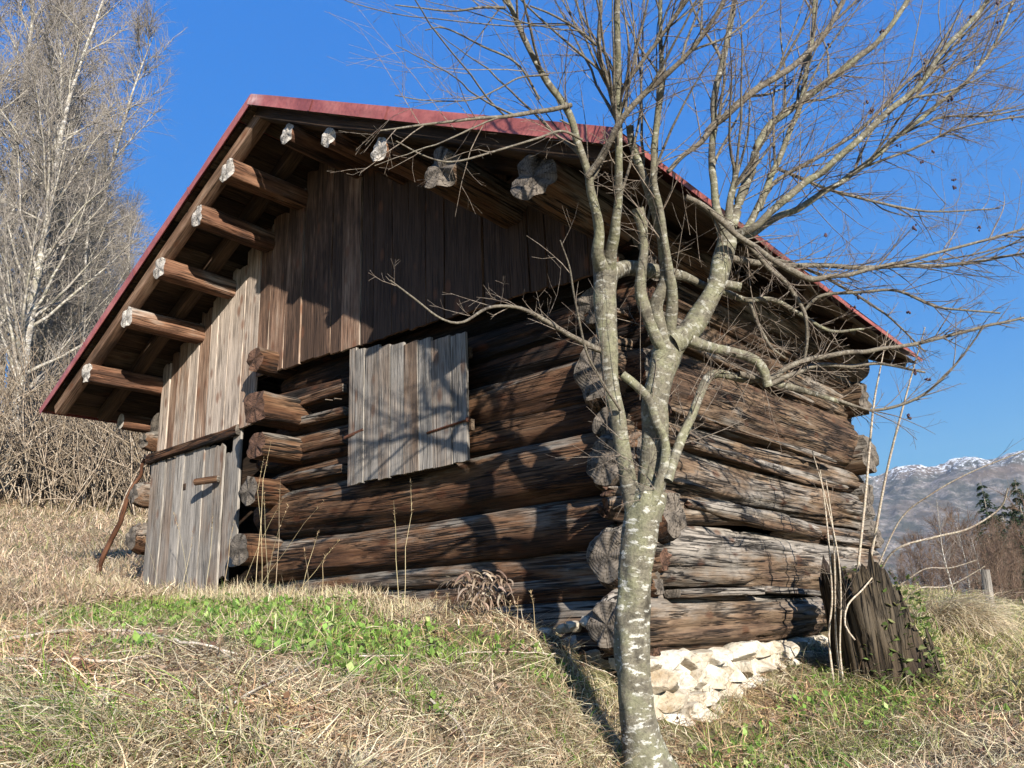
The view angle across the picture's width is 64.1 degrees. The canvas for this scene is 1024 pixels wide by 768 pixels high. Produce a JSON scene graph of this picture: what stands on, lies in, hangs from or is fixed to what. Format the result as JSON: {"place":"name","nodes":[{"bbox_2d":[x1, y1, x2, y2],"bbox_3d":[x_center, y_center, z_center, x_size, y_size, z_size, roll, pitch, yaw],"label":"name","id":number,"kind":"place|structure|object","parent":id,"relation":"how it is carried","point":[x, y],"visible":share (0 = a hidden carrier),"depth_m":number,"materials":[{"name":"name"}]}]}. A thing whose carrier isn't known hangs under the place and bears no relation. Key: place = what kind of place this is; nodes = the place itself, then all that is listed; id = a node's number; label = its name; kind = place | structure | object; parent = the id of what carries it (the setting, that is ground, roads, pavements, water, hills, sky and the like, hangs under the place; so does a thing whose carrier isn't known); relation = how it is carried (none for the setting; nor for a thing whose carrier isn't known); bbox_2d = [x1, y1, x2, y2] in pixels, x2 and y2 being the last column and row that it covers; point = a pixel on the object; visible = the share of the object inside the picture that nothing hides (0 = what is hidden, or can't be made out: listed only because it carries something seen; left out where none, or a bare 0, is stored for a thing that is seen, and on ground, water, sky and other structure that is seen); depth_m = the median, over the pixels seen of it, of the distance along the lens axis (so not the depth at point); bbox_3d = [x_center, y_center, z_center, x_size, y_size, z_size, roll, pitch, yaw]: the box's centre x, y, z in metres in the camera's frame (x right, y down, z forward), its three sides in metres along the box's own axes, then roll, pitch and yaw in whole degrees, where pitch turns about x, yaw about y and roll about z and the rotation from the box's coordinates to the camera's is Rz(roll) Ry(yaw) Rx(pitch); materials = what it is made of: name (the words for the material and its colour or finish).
{"place":"outdoors","nodes":[
{"label":"outdoors","id":0,"kind":"place"},
{"bbox_2d":[0,479,1023,767],"bbox_3d":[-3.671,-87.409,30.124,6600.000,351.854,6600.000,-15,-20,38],"label":"ground","id":1,"kind":"structure","parent":0,"point":[662,721],"depth_m":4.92,"materials":[{"name":"plant"}]},
{"bbox_2d":[0,0,39,275],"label":"bare birch","id":2,"kind":"object","parent":1,"relation":"on","point":[4,14],"visible":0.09,"depth_m":35.38,"materials":[{"name":"grey plant"}]},
{"bbox_2d":[2,91,98,361],"bbox_3d":[-20.390,-5.445,35.634,5.742,19.464,5.741,2,-17,-16],"label":"bare birch","id":3,"kind":"object","parent":1,"relation":"on","point":[30,160],"visible":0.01,"depth_m":36.95,"materials":[{"name":"grey plant"}]},
{"bbox_2d":[0,12,111,326],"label":"bare birch","id":4,"kind":"object","parent":1,"relation":"on","point":[5,79],"visible":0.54,"depth_m":23.00,"materials":[{"name":"grey plant"}]},
{"bbox_2d":[0,1,121,422],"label":"bare birch","id":5,"kind":"object","parent":1,"relation":"on","point":[66,310],"visible":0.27,"depth_m":22.94,"materials":[{"name":"grey plant"}]},
{"bbox_2d":[1,123,140,486],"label":"bare birch","id":6,"kind":"object","parent":1,"relation":"on","point":[87,304],"visible":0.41,"depth_m":22.76,"materials":[{"name":"grey plant"}]},
{"bbox_2d":[0,0,144,394],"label":"bare birch","id":7,"kind":"object","parent":1,"relation":"on","point":[22,17],"visible":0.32,"depth_m":25.29,"materials":[{"name":"grey plant"}]},
{"bbox_2d":[13,74,131,388],"bbox_3d":[-14.272,-3.898,27.062,4.572,14.237,3.736,8,-19,-33],"label":"bare birch","id":8,"kind":"object","parent":1,"relation":"on","point":[77,114],"visible":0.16,"depth_m":27.81,"materials":[{"name":"grey plant"}]},
{"bbox_2d":[0,0,147,402],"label":"bare birch","id":9,"kind":"object","parent":1,"relation":"on","point":[72,49],"visible":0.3,"depth_m":24.25,"materials":[{"name":"grey plant"}]},
{"bbox_2d":[0,0,150,411],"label":"bare birch","id":10,"kind":"object","parent":1,"relation":"on","point":[91,24],"visible":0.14,"depth_m":30.87,"materials":[{"name":"grey plant"}]},
{"bbox_2d":[2,609,151,662],"bbox_3d":[-1.924,1.078,3.424,0.763,0.286,0.254,-5,-16,8],"label":"fallen branch","id":11,"kind":"object","parent":1,"relation":"on","point":[88,659],"visible":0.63,"depth_m":3.44,"materials":[{"name":"beige wood"}]},
{"bbox_2d":[0,0,156,403],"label":"bare birch","id":12,"kind":"object","parent":1,"relation":"on","point":[1,145],"visible":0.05,"depth_m":39.74,"materials":[{"name":"grey plant"}]},
{"bbox_2d":[0,0,169,495],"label":"bare birch","id":13,"kind":"object","parent":1,"relation":"on","point":[34,310],"visible":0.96,"depth_m":20.63,"materials":[{"name":"grey plant"}]},
{"bbox_2d":[35,176,137,367],"bbox_3d":[-17.978,-3.226,33.791,4.650,14.231,4.395,-11,-18,28],"label":"bare birch","id":14,"kind":"object","parent":1,"relation":"on","point":[97,284],"depth_m":34.52,"materials":[{"name":"grey plant"}]},
{"bbox_2d":[54,153,120,363],"bbox_3d":[-12.774,-2.158,25.294,3.337,10.644,2.845,3,-17,-19],"label":"bare birch","id":15,"kind":"object","parent":1,"relation":"on","point":[96,301],"visible":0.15,"depth_m":25.73,"materials":[{"name":"grey plant"}]},
{"bbox_2d":[0,294,175,515],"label":"brushwood","id":16,"kind":"object","parent":1,"relation":"on","point":[98,454],"visible":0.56,"depth_m":18.12,"materials":[{"name":"beige plant"}]},
{"bbox_2d":[51,184,125,346],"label":"bare birch","id":17,"kind":"object","parent":1,"relation":"on","point":[99,246],"depth_m":30.75,"materials":[{"name":"grey plant"}]},
{"bbox_2d":[37,175,153,363],"bbox_3d":[-16.231,-2.923,31.890,4.293,13.136,4.057,7,-18,-29],"label":"bare birch","id":18,"kind":"object","parent":1,"relation":"on","point":[111,254],"visible":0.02,"depth_m":32.93,"materials":[{"name":"grey plant"}]},
{"bbox_2d":[55,119,142,367],"bbox_3d":[-16.084,-3.514,31.509,3.834,14.612,4.693,8,-19,-32],"label":"bare birch","id":19,"kind":"object","parent":1,"relation":"on","point":[115,205],"visible":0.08,"depth_m":32.46,"materials":[{"name":"grey plant"}]},
{"bbox_2d":[11,0,188,373],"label":"bare birch","id":20,"kind":"object","parent":1,"relation":"on","point":[123,75],"visible":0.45,"depth_m":31.57,"materials":[{"name":"grey plant"}]},
{"bbox_2d":[96,458,144,574],"bbox_3d":[-4.766,1.695,9.902,0.095,1.385,1.435,13,-22,-42],"label":"leaning pole","id":21,"kind":"object","parent":1,"relation":"on","point":[114,533],"visible":0.78,"depth_m":9.87,"materials":[{"name":"brown wood"}]},
{"bbox_2d":[102,222,138,301],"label":"bare birch","id":22,"kind":"object","parent":1,"relation":"on","point":[114,264],"visible":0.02,"depth_m":33.22,"materials":[{"name":"grey plant"}]},
{"bbox_2d":[82,192,160,297],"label":"bare birch","id":23,"kind":"object","parent":1,"relation":"on","point":[124,257],"visible":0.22,"depth_m":29.13,"materials":[{"name":"grey plant"}]},
{"bbox_2d":[109,225,140,279],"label":"bare birch","id":24,"kind":"object","parent":1,"relation":"on","point":[125,256],"visible":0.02,"depth_m":31.57,"materials":[{"name":"grey plant"}]},
{"bbox_2d":[113,186,152,288],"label":"bare birch","id":25,"kind":"object","parent":1,"relation":"on","point":[139,198],"visible":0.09,"depth_m":36.50,"materials":[{"name":"grey plant"}]},
{"bbox_2d":[207,653,325,722],"bbox_3d":[-0.913,1.196,3.296,0.055,0.171,1.294,-4,-16,5],"label":"fallen branch","id":26,"kind":"object","parent":1,"relation":"on","point":[244,695],"visible":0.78,"depth_m":3.00,"materials":[{"name":"beige wood"}]},
{"bbox_2d":[434,569,515,619],"bbox_3d":[-0.236,1.404,5.455,0.709,0.336,0.331,-15,-20,38],"label":"withered plant","id":27,"kind":"object","parent":1,"relation":"on","point":[478,591],"visible":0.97,"depth_m":5.44,"materials":[{"name":"brown plant"}]},
{"bbox_2d":[39,94,922,725],"label":"log barn","id":28,"kind":"structure","parent":1,"relation":"on","point":[253,314],"depth_m":6.75,"materials":[{"name":"brown wood"}]},
{"bbox_2d":[142,428,242,597],"bbox_3d":[-3.422,1.355,8.537,1.893,1.964,0.289,-15,-20,38],"label":"door","id":29,"kind":"structure","parent":28,"relation":"in","point":[190,486],"depth_m":8.48,"materials":[{"name":"grey wood"}]},
{"bbox_2d":[579,616,589,626],"bbox_3d":[0.477,1.486,5.104,0.104,0.078,0.147,6,-18,-28],"label":"loose stone","id":30,"kind":"object","parent":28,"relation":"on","point":[583,621],"visible":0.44,"depth_m":5.08,"materials":[{"name":"stone"}]},
{"bbox_2d":[359,651,616,677],"bbox_3d":[-0.064,1.604,4.594,1.871,0.261,0.141,11,-21,-39],"label":"fallen branch","id":31,"kind":"object","parent":1,"relation":"on","point":[487,652],"visible":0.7,"depth_m":4.65,"materials":[{"name":"beige wood"}]},
{"bbox_2d":[0,444,1009,765],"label":"tall grass stems","id":32,"kind":"object","parent":1,"relation":"on","point":[398,592],"visible":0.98,"depth_m":6.15,"materials":[{"name":"beige plant"}]},
{"bbox_2d":[0,580,1023,767],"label":"dry straw","id":33,"kind":"object","parent":1,"relation":"on","point":[374,749],"visible":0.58,"depth_m":3.63,"materials":[{"name":"beige plant"}]},
{"bbox_2d":[430,698,470,748],"bbox_3d":[-0.246,1.412,3.404,0.037,0.177,0.375,7,-19,-30],"label":"fallen branch","id":34,"kind":"object","parent":33,"relation":"on","point":[445,712],"visible":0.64,"depth_m":3.43,"materials":[{"name":"beige wood"}]},
{"bbox_2d":[0,593,1023,767],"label":"fallen leaves","id":35,"kind":"object","parent":33,"relation":"on","point":[286,694],"depth_m":3.95,"materials":[{"name":"plant"}]},
{"bbox_2d":[555,623,570,633],"bbox_3d":[0.332,1.558,5.212,0.078,0.062,0.119,-29,-31,57],"label":"loose stone","id":36,"kind":"object","parent":33,"relation":"on","point":[564,629],"visible":0.83,"depth_m":5.18,"materials":[{"name":"stone"}]},
{"bbox_2d":[566,621,582,632],"bbox_3d":[0.388,1.527,5.149,0.107,0.073,0.127,-10,-18,25],"label":"loose stone","id":37,"kind":"object","parent":33,"relation":"on","point":[574,626],"visible":0.89,"depth_m":5.11,"materials":[{"name":"stone"}]},
{"bbox_2d":[0,551,1023,767],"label":"grass tussocks","id":38,"kind":"object","parent":1,"relation":"on","point":[975,615],"depth_m":3.59,"materials":[{"name":"beige plant"}]},
{"bbox_2d":[0,586,1023,767],"bbox_3d":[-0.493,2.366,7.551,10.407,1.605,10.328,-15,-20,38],"label":"green grass","id":39,"kind":"structure","parent":1,"relation":"on","point":[362,635],"depth_m":4.76,"materials":[{"name":"green plant"}]},
{"bbox_2d":[537,627,552,635],"bbox_3d":[0.203,1.617,5.302,0.125,0.078,0.082,-8,-17,20],"label":"loose stone","id":40,"kind":"object","parent":1,"relation":"on","point":[543,629],"visible":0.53,"depth_m":5.27,"materials":[{"name":"stone"}]},
{"bbox_2d":[325,0,1023,767],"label":"bare tree","id":41,"kind":"object","parent":1,"relation":"on","point":[645,504],"visible":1,"depth_m":4.45,"materials":[{"name":"grey plant"}]},
{"bbox_2d":[789,438,854,683],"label":"thin shoots","id":42,"kind":"object","parent":1,"relation":"on","point":[830,573],"visible":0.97,"depth_m":5.92,"materials":[{"name":"beige plant"}]},
{"bbox_2d":[818,548,948,689],"bbox_3d":[2.788,1.830,6.111,0.894,1.179,0.801,-15,-20,38],"label":"tree stump","id":43,"kind":"object","parent":1,"relation":"on","point":[883,630],"visible":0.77,"depth_m":5.90,"materials":[{"name":"brown wood"}]},
{"bbox_2d":[853,306,913,572],"bbox_3d":[2.668,0.647,5.995,0.370,2.358,0.889,3,-17,-19],"label":"sapling","id":44,"kind":"object","parent":43,"relation":"on","point":[864,502],"visible":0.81,"depth_m":5.99,"materials":[{"name":"beige plant"}]},
{"bbox_2d":[867,322,924,569],"bbox_3d":[2.722,0.605,5.989,0.307,1.873,1.078,3,-17,-19],"label":"sapling","id":45,"kind":"object","parent":43,"relation":"on","point":[882,494],"visible":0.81,"depth_m":6.03,"materials":[{"name":"beige plant"}]},
{"bbox_2d":[832,438,1023,639],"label":"arching branch","id":46,"kind":"object","parent":43,"relation":"attached to","point":[921,540],"visible":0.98,"depth_m":5.89,"materials":[{"name":"beige plant"}]},
{"bbox_2d":[889,548,920,587],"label":"bare bush","id":47,"kind":"object","parent":1,"relation":"on","point":[901,576],"visible":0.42,"depth_m":40.71,"materials":[{"name":"brown plant"}]},
{"bbox_2d":[884,533,928,585],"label":"bare bush","id":48,"kind":"object","parent":1,"relation":"on","point":[908,559],"visible":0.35,"depth_m":51.25,"materials":[{"name":"brown plant"}]},
{"bbox_2d":[902,528,947,589],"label":"bare bush","id":49,"kind":"object","parent":1,"relation":"on","point":[914,537],"visible":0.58,"depth_m":45.69,"materials":[{"name":"brown plant"}]},
{"bbox_2d":[909,543,948,591],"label":"bare bush","id":50,"kind":"object","parent":1,"relation":"on","point":[930,578],"visible":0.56,"depth_m":33.12,"materials":[{"name":"brown plant"}]},
{"bbox_2d":[914,509,966,591],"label":"bare bush","id":51,"kind":"object","parent":1,"relation":"on","point":[934,525],"visible":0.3,"depth_m":50.82,"materials":[{"name":"brown plant"}]},
{"bbox_2d":[913,541,969,592],"bbox_3d":[20.106,9.736,37.900,2.095,4.724,2.818,6,-18,-27],"label":"bare bush","id":52,"kind":"object","parent":1,"relation":"on","point":[951,576],"visible":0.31,"depth_m":38.09,"materials":[{"name":"brown plant"}]},
{"bbox_2d":[916,498,969,593],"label":"slim birch","id":53,"kind":"object","parent":1,"relation":"on","point":[945,565],"visible":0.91,"depth_m":34.90,"materials":[{"name":"white plant"}]},
{"bbox_2d":[925,505,981,592],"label":"bare bush","id":54,"kind":"object","parent":1,"relation":"on","point":[951,539],"visible":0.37,"depth_m":43.36,"materials":[{"name":"brown plant"}]},
{"bbox_2d":[930,503,998,593],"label":"bare bush","id":55,"kind":"object","parent":1,"relation":"on","point":[976,515],"visible":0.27,"depth_m":51.58,"materials":[{"name":"brown plant"}]},
{"bbox_2d":[949,519,980,594],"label":"slim birch","id":56,"kind":"object","parent":1,"relation":"on","point":[968,584],"visible":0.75,"depth_m":35.35,"materials":[{"name":"white plant"}]},
{"bbox_2d":[937,516,997,597],"bbox_3d":[20.127,8.784,35.944,2.287,5.966,2.616,3,-17,-17],"label":"bare bush","id":57,"kind":"object","parent":1,"relation":"on","point":[972,558],"visible":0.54,"depth_m":36.05,"materials":[{"name":"brown plant"}]},
{"bbox_2d":[964,535,984,596],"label":"slim birch","id":58,"kind":"object","parent":1,"relation":"on","point":[981,583],"visible":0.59,"depth_m":34.11,"materials":[{"name":"plant"}]},
{"bbox_2d":[950,520,1018,596],"bbox_3d":[22.401,9.549,38.922,3.636,6.095,2.703,-2,-16,-3],"label":"bare bush","id":59,"kind":"object","parent":1,"relation":"on","point":[982,562],"visible":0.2,"depth_m":39.10,"materials":[{"name":"brown plant"}]},
{"bbox_2d":[981,569,995,610],"bbox_3d":[6.768,3.087,11.576,0.139,0.906,0.107,-15,-20,38],"label":"fence post","id":60,"kind":"object","parent":1,"relation":"on","point":[987,581],"visible":0.49,"depth_m":11.61,"materials":[{"name":"grey wood"}]},
{"bbox_2d":[962,532,1021,601],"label":"bare bush","id":61,"kind":"object","parent":1,"relation":"on","point":[989,564],"visible":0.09,"depth_m":42.26,"materials":[{"name":"brown plant"}]},
{"bbox_2d":[968,514,1023,602],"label":"bare bush","id":62,"kind":"object","parent":1,"relation":"on","point":[995,561],"visible":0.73,"depth_m":33.79,"materials":[{"name":"brown plant"}]},
{"bbox_2d":[979,517,1018,603],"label":"bare bush","id":63,"kind":"object","parent":1,"relation":"on","point":[1000,552],"visible":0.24,"depth_m":52.59,"materials":[{"name":"brown plant"}]},
{"bbox_2d":[975,481,1023,602],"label":"conifer","id":64,"kind":"object","parent":1,"relation":"on","point":[985,507],"visible":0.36,"depth_m":59.92,"materials":[{"name":"green plant"}]},
{"bbox_2d":[984,484,1023,603],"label":"bare bush","id":65,"kind":"object","parent":1,"relation":"on","point":[1020,540],"visible":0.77,"depth_m":38.33,"materials":[{"name":"brown plant"}]},
{"bbox_2d":[994,503,1015,545],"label":"conifer","id":66,"kind":"object","parent":1,"relation":"on","point":[1004,513],"visible":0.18,"depth_m":68.14,"materials":[{"name":"green plant"}]},
{"bbox_2d":[995,528,1023,602],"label":"bare bush","id":67,"kind":"object","parent":1,"relation":"on","point":[1012,581],"visible":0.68,"depth_m":36.78,"materials":[{"name":"brown plant"}]},
{"bbox_2d":[1001,520,1023,603],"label":"bare bush","id":68,"kind":"object","parent":1,"relation":"on","point":[1016,547],"visible":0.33,"depth_m":46.88,"materials":[{"name":"brown plant"}]},
{"bbox_2d":[1004,504,1023,597],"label":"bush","id":69,"kind":"object","parent":1,"relation":"on","point":[1010,513],"visible":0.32,"depth_m":60.60,"materials":[{"name":"brown plant"}]},
{"bbox_2d":[1006,478,1023,599],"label":"conifer","id":70,"kind":"object","parent":1,"relation":"on","point":[1015,492],"visible":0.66,"depth_m":60.81,"materials":[{"name":"green plant"}]},
{"bbox_2d":[0,0,1023,475],"label":"sky","id":71,"kind":"structure","parent":0,"point":[232,51],"materials":[{"name":"blue"}]},
{"bbox_2d":[859,450,1023,592],"bbox_3d":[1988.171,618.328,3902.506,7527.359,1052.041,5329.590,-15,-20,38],"label":"mountain range","id":72,"kind":"structure","parent":0,"point":[906,486],"depth_m":4092.23,"materials":[{"name":"grey stone"}]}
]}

